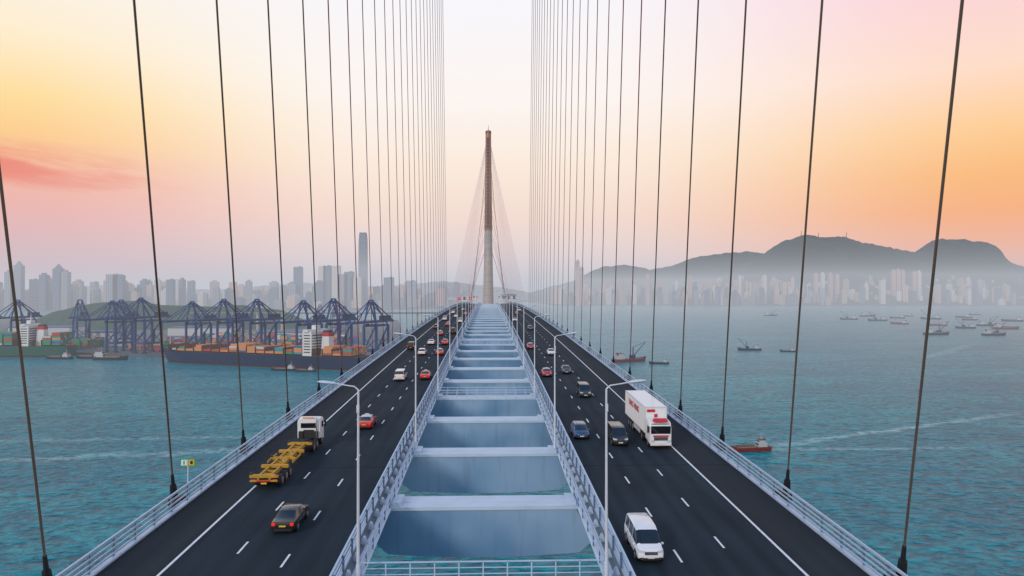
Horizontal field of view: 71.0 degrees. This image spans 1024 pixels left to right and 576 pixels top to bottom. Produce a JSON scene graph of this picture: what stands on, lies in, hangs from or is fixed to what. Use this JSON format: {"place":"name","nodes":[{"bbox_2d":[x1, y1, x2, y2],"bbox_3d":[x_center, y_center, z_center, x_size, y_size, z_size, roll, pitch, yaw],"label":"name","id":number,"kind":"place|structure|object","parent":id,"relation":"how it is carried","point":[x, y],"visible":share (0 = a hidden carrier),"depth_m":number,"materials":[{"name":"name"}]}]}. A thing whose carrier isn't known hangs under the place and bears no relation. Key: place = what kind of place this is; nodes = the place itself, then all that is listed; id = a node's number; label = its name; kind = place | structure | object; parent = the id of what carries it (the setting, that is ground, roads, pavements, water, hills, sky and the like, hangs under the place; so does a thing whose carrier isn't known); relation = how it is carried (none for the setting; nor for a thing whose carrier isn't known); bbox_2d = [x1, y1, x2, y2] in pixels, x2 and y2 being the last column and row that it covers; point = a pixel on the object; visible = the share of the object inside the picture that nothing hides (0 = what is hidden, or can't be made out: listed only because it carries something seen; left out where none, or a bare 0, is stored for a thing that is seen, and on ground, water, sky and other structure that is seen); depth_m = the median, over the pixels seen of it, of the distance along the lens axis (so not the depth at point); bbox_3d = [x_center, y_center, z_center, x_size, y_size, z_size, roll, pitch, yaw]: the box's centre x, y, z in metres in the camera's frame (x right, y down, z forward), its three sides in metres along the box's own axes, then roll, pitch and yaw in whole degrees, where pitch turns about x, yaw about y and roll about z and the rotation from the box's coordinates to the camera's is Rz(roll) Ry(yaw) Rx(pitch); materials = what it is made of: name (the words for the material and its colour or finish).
{"place":"outdoors","nodes":[
{"label":"outdoors","id":0,"kind":"place"},
{"bbox_2d":[3,301,311,329],"bbox_3d":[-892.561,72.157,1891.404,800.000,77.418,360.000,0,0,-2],"label":"green hill","id":1,"kind":"structure","parent":0,"point":[58,318],"depth_m":1815.33,"materials":[{"name":"green plant"}]},
{"bbox_2d":[0,318,400,359],"bbox_3d":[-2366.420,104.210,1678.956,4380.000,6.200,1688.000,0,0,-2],"label":"port ground","id":2,"kind":"structure","parent":0,"point":[4,323],"depth_m":1510.48,"materials":[{"name":"concrete"}]},
{"bbox_2d":[0,300,42,331],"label":"container crane","id":3,"kind":"object","parent":2,"relation":"on","point":[30,314],"visible":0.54,"depth_m":1138.10,"materials":[{"name":"blue metal"}]},
{"bbox_2d":[68,299,90,338],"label":"container crane","id":4,"kind":"object","parent":2,"relation":"on","point":[83,315],"visible":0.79,"depth_m":1163.52,"materials":[{"name":"blue metal"}]},
{"bbox_2d":[78,300,141,352],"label":"container crane","id":5,"kind":"object","parent":2,"relation":"on","point":[115,342],"visible":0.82,"depth_m":1081.36,"materials":[{"name":"blue metal"}]},
{"bbox_2d":[98,299,140,347],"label":"container crane","id":6,"kind":"object","parent":2,"relation":"on","point":[123,302],"visible":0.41,"depth_m":1174.13,"materials":[{"name":"blue metal"}]},
{"bbox_2d":[105,297,171,353],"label":"container crane","id":7,"kind":"object","parent":2,"relation":"on","point":[144,342],"visible":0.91,"depth_m":1061.62,"materials":[{"name":"blue metal"}]},
{"bbox_2d":[7,326,302,345],"bbox_3d":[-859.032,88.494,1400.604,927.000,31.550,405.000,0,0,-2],"label":"port sheds","id":8,"kind":"object","parent":2,"relation":"on","point":[177,331],"visible":0.41,"depth_m":1458.02,"materials":[{"name":"grey metal"}]},
{"bbox_2d":[161,301,216,343],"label":"container crane","id":9,"kind":"object","parent":2,"relation":"on","point":[193,304],"visible":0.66,"depth_m":1030.57,"materials":[{"name":"blue metal"}]},
{"bbox_2d":[193,306,200,325],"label":"container crane","id":10,"kind":"object","parent":2,"relation":"on","point":[198,312],"visible":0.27,"depth_m":1566.11,"materials":[{"name":"blue metal"}]},
{"bbox_2d":[66,331,357,350],"bbox_3d":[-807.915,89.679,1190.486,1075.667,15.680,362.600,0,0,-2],"label":"container stacks","id":11,"kind":"object","parent":2,"relation":"on","point":[84,343],"visible":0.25,"depth_m":1163.36,"materials":[{"name":"multicoloured metal"}]},
{"bbox_2d":[191,299,250,343],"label":"container crane","id":12,"kind":"object","parent":2,"relation":"on","point":[219,320],"visible":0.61,"depth_m":1010.84,"materials":[{"name":"blue metal"}]},
{"bbox_2d":[232,306,240,332],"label":"container crane","id":13,"kind":"object","parent":2,"relation":"on","point":[239,331],"visible":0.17,"depth_m":1472.99,"materials":[{"name":"blue metal"}]},
{"bbox_2d":[225,299,282,344],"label":"container crane","id":14,"kind":"object","parent":2,"relation":"on","point":[273,317],"visible":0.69,"depth_m":993.22,"materials":[{"name":"blue metal"}]},
{"bbox_2d":[274,300,326,344],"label":"container crane","id":15,"kind":"object","parent":2,"relation":"on","point":[298,322],"visible":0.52,"depth_m":965.06,"materials":[{"name":"blue metal"}]},
{"bbox_2d":[188,312,440,331],"bbox_3d":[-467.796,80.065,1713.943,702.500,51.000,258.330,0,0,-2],"label":"viaduct","id":16,"kind":"object","parent":2,"relation":"on","point":[281,313],"visible":0.41,"depth_m":1672.67,"materials":[{"name":"concrete"}]},
{"bbox_2d":[317,305,323,327],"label":"container crane","id":17,"kind":"object","parent":2,"relation":"on","point":[319,306],"visible":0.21,"depth_m":1776.24,"materials":[{"name":"blue metal"}]},
{"bbox_2d":[304,298,355,346],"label":"container crane","id":18,"kind":"object","parent":2,"relation":"on","point":[347,317],"visible":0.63,"depth_m":950.01,"materials":[{"name":"blue metal"}]},
{"bbox_2d":[330,307,338,331],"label":"container crane","id":19,"kind":"object","parent":2,"relation":"on","point":[332,314],"visible":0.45,"depth_m":1628.55,"materials":[{"name":"blue metal"}]},
{"bbox_2d":[340,306,348,334],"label":"container crane","id":20,"kind":"object","parent":2,"relation":"on","point":[347,326],"visible":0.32,"depth_m":1480.11,"materials":[{"name":"blue metal"}]},
{"bbox_2d":[344,300,393,354],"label":"container crane","id":21,"kind":"object","parent":2,"relation":"on","point":[386,318],"visible":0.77,"depth_m":931.56,"materials":[{"name":"blue metal"}]},
{"bbox_2d":[0,306,449,310],"bbox_3d":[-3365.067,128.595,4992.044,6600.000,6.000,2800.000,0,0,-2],"label":"kowloon ground","id":22,"kind":"structure","parent":0,"point":[363,308],"depth_m":4197.09,"materials":[{"name":"concrete"}]},
{"bbox_2d":[0,261,471,309],"bbox_3d":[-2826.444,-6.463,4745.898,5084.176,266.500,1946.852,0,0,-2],"label":"kowloon skyline","id":23,"kind":"structure","parent":22,"relation":"on","point":[58,290],"depth_m":4338.55,"materials":[{"name":"grey concrete"}]},
{"bbox_2d":[358,232,367,306],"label":"skyscraper","id":24,"kind":"structure","parent":22,"relation":"on","point":[363,259],"depth_m":4646.84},
{"bbox_2d":[25,281,552,302],"bbox_3d":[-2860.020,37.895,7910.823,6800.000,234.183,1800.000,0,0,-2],"label":"kowloon hills","id":25,"kind":"structure","parent":0,"point":[424,288],"depth_m":7713.20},
{"bbox_2d":[95,303,869,575],"bbox_3d":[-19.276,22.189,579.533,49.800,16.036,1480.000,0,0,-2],"label":"road","id":26,"kind":"structure","parent":0,"point":[315,547],"depth_m":62.86,"materials":[{"name":"black asphalt"}]},
{"bbox_2d":[249,416,325,484],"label":"flatbed truck","id":27,"kind":"object","parent":26,"relation":"on","point":[277,471],"visible":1,"depth_m":72.31,"materials":[{"name":"metal"}]},
{"bbox_2d":[271,503,308,531],"bbox_3d":[-17.075,17.545,55.507,2.080,1.524,4.755,0,1,-2],"label":"black car","id":28,"kind":"object","parent":26,"relation":"on","point":[289,517],"visible":1,"depth_m":54.09,"materials":[{"name":"paint"}]},
{"bbox_2d":[359,413,376,428],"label":"red taxi","id":29,"kind":"object","parent":26,"relation":"on","point":[367,420],"visible":0.91,"depth_m":89.35,"materials":[{"name":"paint"}]},
{"bbox_2d":[394,369,407,380],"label":"white van","id":30,"kind":"object","parent":26,"relation":"on","point":[400,374],"visible":1,"depth_m":128.39,"materials":[{"name":"paint"}]},
{"bbox_2d":[407,341,414,349],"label":"dark van","id":31,"kind":"object","parent":26,"relation":"on","point":[410,344],"visible":0.86,"depth_m":182.73,"materials":[{"name":"black paint"}]},
{"bbox_2d":[418,348,426,354],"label":"white car","id":32,"kind":"object","parent":26,"relation":"on","point":[422,350],"visible":1,"depth_m":170.25,"materials":[{"name":"paint"}]},
{"bbox_2d":[420,370,431,379],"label":"red taxi","id":33,"kind":"object","parent":26,"relation":"on","point":[425,374],"visible":1,"depth_m":130.39,"materials":[{"name":"paint"}]},
{"bbox_2d":[428,339,435,344],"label":"white car","id":34,"kind":"object","parent":26,"relation":"on","point":[431,341],"visible":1,"depth_m":196.24,"materials":[{"name":"paint"}]},
{"bbox_2d":[436,348,443,354],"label":"red taxi","id":35,"kind":"object","parent":26,"relation":"on","point":[441,351],"visible":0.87,"depth_m":170.78,"materials":[{"name":"paint"}]},
{"bbox_2d":[441,339,448,344],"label":"red taxi","id":36,"kind":"object","parent":26,"relation":"on","point":[445,341],"visible":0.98,"depth_m":196.25,"materials":[{"name":"paint"}]},
{"bbox_2d":[450,327,455,333],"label":"dark van","id":37,"kind":"object","parent":26,"relation":"on","point":[452,329],"visible":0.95,"depth_m":234.99,"materials":[{"name":"black paint"}]},
{"bbox_2d":[156,303,808,575],"bbox_3d":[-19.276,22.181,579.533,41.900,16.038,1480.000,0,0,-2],"label":"lane markings","id":38,"kind":"object","parent":26,"relation":"on","point":[675,552],"visible":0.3,"depth_m":59.89,"materials":[{"name":"paint"}]},
{"bbox_2d":[526,342,533,348],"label":"red taxi","id":39,"kind":"object","parent":26,"relation":"on","point":[529,345],"visible":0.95,"depth_m":185.40,"materials":[{"name":"paint"}]},
{"bbox_2d":[541,367,551,376],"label":"red taxi","id":40,"kind":"object","parent":26,"relation":"on","point":[546,371],"visible":1,"depth_m":134.62,"materials":[{"name":"paint"}]},
{"bbox_2d":[546,348,553,354],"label":"white car","id":41,"kind":"object","parent":26,"relation":"on","point":[550,351],"visible":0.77,"depth_m":170.73,"materials":[{"name":"paint"}]},
{"bbox_2d":[560,365,571,373],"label":"dark car","id":42,"kind":"object","parent":26,"relation":"on","point":[565,368],"visible":1,"depth_m":138.84,"materials":[{"name":"grey paint"}]},
{"bbox_2d":[571,420,589,438],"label":"blue car","id":43,"kind":"object","parent":26,"relation":"on","point":[579,429],"visible":1,"depth_m":84.19,"materials":[{"name":"blue paint"}]},
{"bbox_2d":[576,381,591,397],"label":"grey van","id":44,"kind":"object","parent":26,"relation":"on","point":[582,388],"visible":1,"depth_m":112.31,"materials":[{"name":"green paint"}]},
{"bbox_2d":[608,421,628,445],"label":"black suv","id":45,"kind":"object","parent":26,"relation":"on","point":[617,434],"visible":0.81,"depth_m":81.07,"materials":[{"name":"paint"}]},
{"bbox_2d":[624,513,663,560],"bbox_3d":[9.207,17.440,50.359,2.100,2.024,5.055,0,1,-2],"label":"white van","id":46,"kind":"object","parent":26,"relation":"on","point":[642,538],"visible":1,"depth_m":49.04,"materials":[{"name":"paint"}]},
{"bbox_2d":[625,390,673,446],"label":"box truck","id":47,"kind":"object","parent":26,"relation":"on","point":[646,412],"visible":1,"depth_m":81.50,"materials":[{"name":"white metal"}]},
{"bbox_2d":[0,302,1023,575],"bbox_3d":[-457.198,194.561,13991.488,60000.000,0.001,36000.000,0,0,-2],"label":"water","id":48,"kind":"structure","parent":0,"point":[100,448],"depth_m":515.40,"materials":[{"name":"teal liquid"}]},
{"bbox_2d":[0,318,76,356],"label":"container ship","id":49,"kind":"object","parent":48,"relation":"on","point":[37,340],"visible":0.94,"depth_m":1038.79,"materials":[{"name":"green metal"}]},
{"bbox_2d":[46,349,73,359],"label":"harbour boat","id":50,"kind":"object","parent":48,"relation":"on","point":[66,355],"visible":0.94,"depth_m":1000.54,"materials":[{"name":"grey metal"}]},
{"bbox_2d":[76,347,98,358],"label":"harbour boat","id":51,"kind":"object","parent":48,"relation":"on","point":[84,356],"visible":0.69,"depth_m":1006.54,"materials":[{"name":"grey metal"}]},
{"bbox_2d":[92,349,128,359],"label":"harbour boat","id":52,"kind":"object","parent":48,"relation":"on","point":[101,355],"visible":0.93,"depth_m":987.75,"materials":[{"name":"grey metal"}]},
{"bbox_2d":[163,325,370,369],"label":"container ship","id":53,"kind":"object","parent":48,"relation":"on","point":[261,354],"visible":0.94,"depth_m":892.33,"materials":[{"name":"blue metal"}]},
{"bbox_2d":[271,364,296,370],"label":"harbour boat","id":54,"kind":"object","parent":48,"relation":"on","point":[291,367],"visible":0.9,"depth_m":850.08,"materials":[{"name":"grey metal"}]},
{"bbox_2d":[294,366,315,371],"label":"harbour boat","id":55,"kind":"object","parent":48,"relation":"on","point":[310,369],"visible":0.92,"depth_m":839.20,"materials":[{"name":"grey metal"}]},
{"bbox_2d":[0,0,963,575],"bbox_3d":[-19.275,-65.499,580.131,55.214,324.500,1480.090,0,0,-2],"label":"cable stayed bridge","id":56,"kind":"structure","parent":48,"relation":"on","point":[486,418],"depth_m":79.99,"materials":[{"name":"metal"}]},
{"bbox_2d":[180,458,195,491],"bbox_3d":[-28.857,16.714,63.967,1.300,3.050,0.130,0,0,-2],"label":"marker sign","id":57,"kind":"object","parent":56,"relation":"attached to","point":[186,462],"visible":0.91,"depth_m":63.94,"materials":[{"name":"metal"}]},
{"bbox_2d":[318,380,359,575],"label":"street lamp","id":58,"kind":"object","parent":56,"relation":"on","point":[358,498],"visible":1,"depth_m":45.55,"materials":[{"name":"grey metal"}]},
{"bbox_2d":[393,332,416,448],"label":"street lamp","id":59,"kind":"object","parent":56,"relation":"on","point":[415,436],"visible":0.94,"depth_m":81.52,"materials":[{"name":"grey metal"}]},
{"bbox_2d":[423,314,438,394],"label":"street lamp","id":60,"kind":"object","parent":56,"relation":"on","point":[437,362],"visible":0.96,"depth_m":117.53,"materials":[{"name":"grey metal"}]},
{"bbox_2d":[438,305,450,366],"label":"street lamp","id":61,"kind":"object","parent":56,"relation":"on","point":[449,337],"visible":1,"depth_m":153.51,"materials":[{"name":"grey metal"}]},
{"bbox_2d":[449,300,457,349],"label":"street lamp","id":62,"kind":"object","parent":56,"relation":"on","point":[457,330],"visible":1,"depth_m":189.51,"materials":[{"name":"grey metal"}]},
{"bbox_2d":[462,292,468,323],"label":"street lamp","id":63,"kind":"object","parent":56,"relation":"on","point":[468,307],"visible":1,"depth_m":297.43,"materials":[{"name":"grey metal"}]},
{"bbox_2d":[499,294,524,306],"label":"signal gantry","id":64,"kind":"object","parent":56,"relation":"on","point":[503,297],"visible":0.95,"depth_m":519.75,"materials":[{"name":"metal"}]},
{"bbox_2d":[509,294,514,329],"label":"street lamp","id":65,"kind":"object","parent":56,"relation":"on","point":[509,312],"visible":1,"depth_m":261.99,"materials":[{"name":"grey metal"}]},
{"bbox_2d":[512,296,520,337],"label":"street lamp","id":66,"kind":"object","parent":56,"relation":"on","point":[512,315],"visible":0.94,"depth_m":225.99,"materials":[{"name":"grey metal"}]},
{"bbox_2d":[523,305,535,366],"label":"street lamp","id":67,"kind":"object","parent":56,"relation":"on","point":[523,340],"visible":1,"depth_m":154.04,"materials":[{"name":"grey metal"}]},
{"bbox_2d":[534,314,549,394],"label":"street lamp","id":68,"kind":"object","parent":56,"relation":"on","point":[534,349],"visible":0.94,"depth_m":118.03,"materials":[{"name":"grey metal"}]},
{"bbox_2d":[554,332,576,447],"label":"street lamp","id":69,"kind":"object","parent":56,"relation":"on","point":[555,391],"visible":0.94,"depth_m":82.05,"materials":[{"name":"grey metal"}]},
{"bbox_2d":[604,379,645,575],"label":"street lamp","id":70,"kind":"object","parent":56,"relation":"on","point":[606,567],"visible":1,"depth_m":46.07,"materials":[{"name":"grey metal"}]},
{"bbox_2d":[611,343,645,362],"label":"derrick barge","id":71,"kind":"object","parent":48,"relation":"on","point":[620,357],"visible":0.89,"depth_m":959.42,"materials":[{"name":"red metal"}]},
{"bbox_2d":[649,359,668,363],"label":"tugboat","id":72,"kind":"object","parent":48,"relation":"on","point":[664,361],"visible":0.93,"depth_m":933.33,"materials":[{"name":"grey metal"}]},
{"bbox_2d":[737,341,761,350],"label":"derrick barge","id":73,"kind":"object","parent":48,"relation":"on","point":[754,348],"visible":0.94,"depth_m":1154.25,"materials":[{"name":"grey metal"}]},
{"bbox_2d":[729,438,771,451],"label":"red barge","id":74,"kind":"object","parent":48,"relation":"on","point":[760,445],"visible":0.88,"depth_m":417.45,"materials":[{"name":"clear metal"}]},
{"bbox_2d":[764,310,776,315],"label":"cargo boat","id":75,"kind":"object","parent":48,"relation":"on","point":[766,314],"visible":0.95,"depth_m":2922.63,"materials":[{"name":"metal"}]},
{"bbox_2d":[780,348,795,351],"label":"tugboat","id":76,"kind":"object","parent":48,"relation":"on","point":[791,350],"visible":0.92,"depth_m":1126.80,"materials":[{"name":"grey metal"}]},
{"bbox_2d":[840,311,857,319],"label":"fishing boat","id":77,"kind":"object","parent":48,"relation":"on","point":[852,318],"visible":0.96,"depth_m":2499.55,"materials":[{"name":"grey metal"}]},
{"bbox_2d":[867,313,887,320],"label":"fishing boat","id":78,"kind":"object","parent":48,"relation":"on","point":[882,318],"visible":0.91,"depth_m":2384.60,"materials":[{"name":"grey metal"}]},
{"bbox_2d":[890,318,908,324],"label":"cargo boat","id":79,"kind":"object","parent":48,"relation":"on","point":[904,321],"visible":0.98,"depth_m":2126.03,"materials":[{"name":"grey metal"}]},
{"bbox_2d":[920,310,941,318],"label":"cargo boat","id":80,"kind":"object","parent":48,"relation":"on","point":[936,316],"visible":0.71,"depth_m":2540.56,"materials":[{"name":"grey metal"}]},
{"bbox_2d":[923,321,949,334],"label":"fishing boat","id":81,"kind":"object","parent":48,"relation":"on","point":[938,332],"visible":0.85,"depth_m":1586.77,"materials":[{"name":"metal"}]},
{"bbox_2d":[929,322,947,325],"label":"fishing boat","id":82,"kind":"object","parent":48,"relation":"on","point":[944,323],"visible":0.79,"depth_m":2034.28,"materials":[{"name":"metal"}]},
{"bbox_2d":[956,314,971,317],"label":"cargo boat","id":83,"kind":"object","parent":48,"relation":"on","point":[967,316],"visible":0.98,"depth_m":2704.29,"materials":[{"name":"grey metal"}]},
{"bbox_2d":[955,318,975,328],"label":"fishing boat","id":84,"kind":"object","parent":48,"relation":"on","point":[970,326],"visible":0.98,"depth_m":1874.24,"materials":[{"name":"metal"}]},
{"bbox_2d":[962,316,977,319],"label":"cargo boat","id":85,"kind":"object","parent":48,"relation":"on","point":[973,318],"visible":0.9,"depth_m":2447.43,"materials":[{"name":"grey metal"}]},
{"bbox_2d":[976,316,998,325],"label":"fishing boat","id":86,"kind":"object","parent":48,"relation":"on","point":[981,323],"visible":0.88,"depth_m":2022.18,"materials":[{"name":"grey metal"}]},
{"bbox_2d":[981,323,1005,335],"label":"cargo boat","id":87,"kind":"object","parent":48,"relation":"on","point":[987,332],"visible":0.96,"depth_m":1560.65,"materials":[{"name":"metal"}]},
{"bbox_2d":[991,320,1018,328],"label":"cargo boat","id":88,"kind":"object","parent":48,"relation":"on","point":[997,324],"visible":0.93,"depth_m":1837.86,"materials":[{"name":"grey metal"}]},
{"bbox_2d":[1001,315,1023,321],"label":"fishing boat","id":89,"kind":"object","parent":48,"relation":"on","point":[1018,318],"visible":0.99,"depth_m":2347.38,"materials":[{"name":"metal"}]},
{"bbox_2d":[0,0,1023,292],"label":"sky","id":90,"kind":"structure","parent":0,"point":[73,160],"materials":[{"name":"orange"}]},
{"bbox_2d":[531,251,763,300],"bbox_3d":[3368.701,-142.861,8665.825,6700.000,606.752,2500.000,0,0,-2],"label":"hills","id":91,"kind":"structure","parent":0,"point":[713,268],"depth_m":8349.80,"materials":[{"name":"grey"}]},
{"bbox_2d":[531,302,1023,305],"bbox_3d":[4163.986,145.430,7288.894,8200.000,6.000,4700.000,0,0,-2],"label":"shoreline","id":92,"kind":"structure","parent":0,"point":[665,303],"depth_m":5226.33,"materials":[{"name":"concrete"}]},
{"bbox_2d":[553,260,1023,305],"bbox_3d":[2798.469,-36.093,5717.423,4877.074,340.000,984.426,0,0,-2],"label":"island skyline","id":93,"kind":"structure","parent":92,"relation":"on","point":[976,292],"depth_m":5367.57,"materials":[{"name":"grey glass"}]},
{"bbox_2d":[664,231,1023,305],"bbox_3d":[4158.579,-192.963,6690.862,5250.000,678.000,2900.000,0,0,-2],"label":"mountain","id":94,"kind":"structure","parent":0,"point":[855,263],"depth_m":6059.44,"materials":[{"name":"stone"}]}
]}

